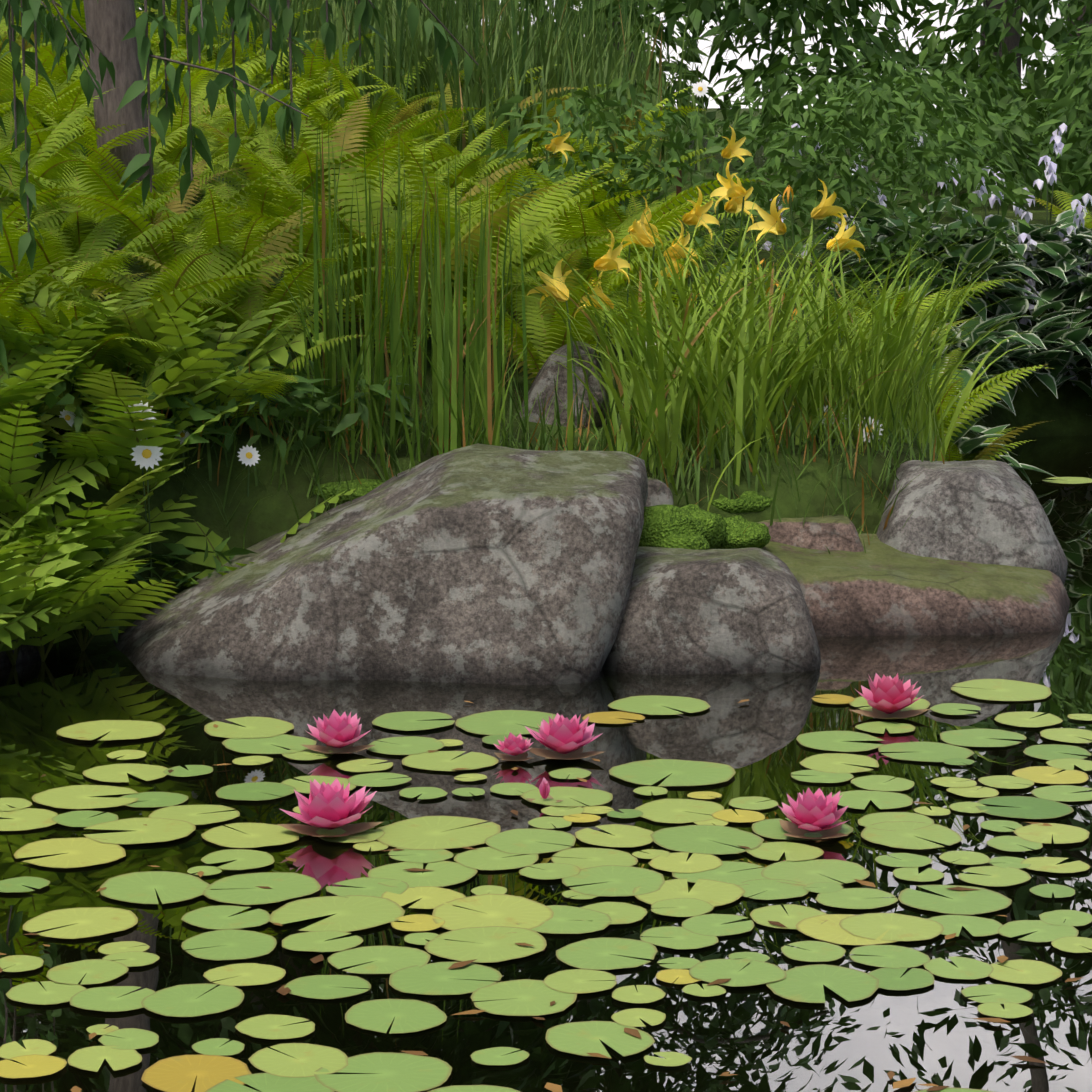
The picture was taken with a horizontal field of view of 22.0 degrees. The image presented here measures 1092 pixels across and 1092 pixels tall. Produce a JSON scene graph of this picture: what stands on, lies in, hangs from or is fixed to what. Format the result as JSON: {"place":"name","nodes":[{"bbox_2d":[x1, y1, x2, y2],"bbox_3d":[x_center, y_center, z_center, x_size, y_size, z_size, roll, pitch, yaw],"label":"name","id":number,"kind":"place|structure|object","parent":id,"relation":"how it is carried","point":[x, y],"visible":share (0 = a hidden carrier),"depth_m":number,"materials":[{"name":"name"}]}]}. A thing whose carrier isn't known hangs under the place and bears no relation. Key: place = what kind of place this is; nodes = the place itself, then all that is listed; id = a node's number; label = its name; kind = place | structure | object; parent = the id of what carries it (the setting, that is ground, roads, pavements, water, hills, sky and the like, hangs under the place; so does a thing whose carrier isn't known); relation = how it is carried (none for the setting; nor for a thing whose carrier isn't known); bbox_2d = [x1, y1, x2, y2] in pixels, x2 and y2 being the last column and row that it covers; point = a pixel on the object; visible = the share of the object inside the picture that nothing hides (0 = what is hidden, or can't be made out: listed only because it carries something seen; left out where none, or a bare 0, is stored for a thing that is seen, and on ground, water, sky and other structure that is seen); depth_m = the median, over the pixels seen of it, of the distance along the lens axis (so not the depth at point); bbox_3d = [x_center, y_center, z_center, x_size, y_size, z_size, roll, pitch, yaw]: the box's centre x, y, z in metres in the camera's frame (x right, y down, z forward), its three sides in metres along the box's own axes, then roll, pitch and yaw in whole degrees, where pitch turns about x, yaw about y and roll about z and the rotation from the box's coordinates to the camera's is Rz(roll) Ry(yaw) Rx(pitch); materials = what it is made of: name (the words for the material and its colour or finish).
{"place":"outdoors","nodes":[
{"label":"outdoors","id":0,"kind":"place"},
{"bbox_2d":[134,0,745,311],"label":"foliage","id":1,"kind":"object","parent":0,"point":[505,55],"depth_m":13.98,"materials":[{"name":"green plant"}]},
{"bbox_2d":[0,435,1091,1091],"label":"pond water","id":2,"kind":"structure","parent":0,"point":[934,1033],"depth_m":5.70,"materials":[{"name":"black liquid"}]},
{"bbox_2d":[0,699,1083,1091],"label":"floating leaf litter","id":3,"kind":"object","parent":2,"relation":"on","point":[552,1087],"visible":0.94,"depth_m":4.83,"materials":[{"name":"plant"}]},
{"bbox_2d":[0,477,1091,1091],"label":"lily pads","id":4,"kind":"object","parent":2,"relation":"on","point":[500,923],"visible":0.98,"depth_m":5.39,"materials":[{"name":"green plant"}]},
{"bbox_2d":[277,673,928,838],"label":"water lilies","id":5,"kind":"object","parent":2,"relation":"on","point":[333,805],"visible":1,"depth_m":6.46,"materials":[{"name":"pink plant"}]},
{"bbox_2d":[603,547,820,674],"bbox_3d":[0.411,0.300,7.763,0.681,0.590,0.667,0,9,1],"label":"boulder","id":6,"kind":"object","parent":2,"relation":"in","point":[719,611],"visible":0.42,"depth_m":7.49,"materials":[{"name":"stone"}]},
{"bbox_2d":[0,79,1091,647],"bbox_3d":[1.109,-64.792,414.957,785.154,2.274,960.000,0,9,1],"label":"terrain","id":7,"kind":"structure","parent":0,"point":[1066,411],"depth_m":8.61,"materials":[{"name":"green plant"}]},
{"bbox_2d":[0,635,44,666],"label":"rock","id":8,"kind":"object","parent":7,"relation":"on","point":[27,652],"visible":0.06,"depth_m":7.64,"materials":[{"name":"stone"}]},
{"bbox_2d":[0,267,355,664],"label":"sensitive fern","id":9,"kind":"object","parent":7,"relation":"on","point":[44,560],"visible":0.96,"depth_m":7.94,"materials":[{"name":"green plant"}]},
{"bbox_2d":[0,0,478,374],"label":"weeping tree","id":10,"kind":"object","parent":7,"relation":"on","point":[115,43],"visible":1,"depth_m":7.94,"materials":[{"name":"green plant"}]},
{"bbox_2d":[113,443,647,684],"bbox_3d":[-0.504,0.254,7.880,1.585,1.016,1.277,0,9,1],"label":"boulder","id":11,"kind":"object","parent":7,"relation":"on","point":[483,563],"visible":0.58,"depth_m":7.43,"materials":[{"name":"stone"}]},
{"bbox_2d":[264,115,534,480],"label":"reeds","id":12,"kind":"object","parent":7,"relation":"on","point":[446,330],"visible":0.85,"depth_m":8.44,"materials":[{"name":"green plant"}]},
{"bbox_2d":[29,81,882,584],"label":"daisies","id":13,"kind":"object","parent":7,"relation":"on","point":[145,457],"visible":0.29,"depth_m":8.09,"materials":[{"name":"white plant"}]},
{"bbox_2d":[1,294,1028,646],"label":"low cover grass","id":14,"kind":"structure","parent":7,"relation":"on","point":[725,452],"depth_m":8.49,"materials":[{"name":"green plant"}]},
{"bbox_2d":[313,479,772,549],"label":"moss cushions","id":15,"kind":"object","parent":7,"relation":"on","point":[692,526],"visible":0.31,"depth_m":8.15,"materials":[{"name":"green plant"}]},
{"bbox_2d":[0,0,1091,460],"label":"fern bank","id":16,"kind":"structure","parent":7,"relation":"on","point":[212,254],"depth_m":9.93,"materials":[{"name":"green plant"}]},
{"bbox_2d":[0,0,1091,641],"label":"shrub foliage","id":17,"kind":"object","parent":7,"relation":"on","point":[1002,120],"visible":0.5,"depth_m":12.98,"materials":[{"name":"green plant"}]},
{"bbox_2d":[518,341,609,427],"bbox_3d":[0.041,-0.415,9.204,0.401,0.510,0.405,0,9,1],"label":"boulder","id":18,"kind":"object","parent":7,"relation":"on","point":[545,376],"visible":0.33,"depth_m":9.06,"materials":[{"name":"stone"}]},
{"bbox_2d":[645,478,672,506],"bbox_3d":[0.301,-0.121,8.299,0.151,0.163,0.139,0,9,1],"label":"rock","id":19,"kind":"object","parent":7,"relation":"on","point":[660,496],"visible":0.33,"depth_m":8.25,"materials":[{"name":"stone"}]},
{"bbox_2d":[472,120,1032,511],"bbox_3d":[0.711,-0.853,9.784,1.904,1.224,3.885,0,9,1],"label":"daylily clump","id":20,"kind":"object","parent":7,"relation":"on","point":[797,346],"visible":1,"depth_m":8.90,"materials":[{"name":"green plant"}]},
{"bbox_2d":[595,0,1091,160],"bbox_3d":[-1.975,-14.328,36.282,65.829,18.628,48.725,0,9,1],"label":"grove tree","id":21,"kind":"object","parent":7,"relation":"on","point":[1012,41],"depth_m":30.21,"materials":[{"name":"green plant"}]},
{"bbox_2d":[761,534,1069,636],"bbox_3d":[1.032,0.243,8.366,1.225,0.544,0.970,0,9,1],"label":"flat rock","id":22,"kind":"object","parent":7,"relation":"on","point":[878,588],"visible":0.42,"depth_m":8.08,"materials":[{"name":"brown stone"}]},
{"bbox_2d":[757,514,863,551],"bbox_3d":[0.733,0.035,8.664,0.544,0.288,0.550,0,9,1],"label":"rock slab","id":23,"kind":"object","parent":22,"relation":"on","point":[835,532],"visible":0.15,"depth_m":8.44,"materials":[{"name":"brown stone"}]},
{"bbox_2d":[755,123,1091,483],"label":"hosta plant","id":24,"kind":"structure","parent":7,"relation":"on","point":[1069,269],"depth_m":12.69,"materials":[{"name":"green plant"}]},
{"bbox_2d":[876,460,1066,584],"bbox_3d":[1.292,0.002,8.736,0.643,0.518,0.593,0,9,1],"label":"boulder","id":25,"kind":"object","parent":7,"relation":"on","point":[985,511],"visible":0.52,"depth_m":8.48,"materials":[{"name":"stone"}]},
{"bbox_2d":[88,0,1066,107],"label":"sky","id":26,"kind":"structure","parent":0,"point":[747,64],"depth_m":242.03,"materials":[{"name":"white"}]}
]}

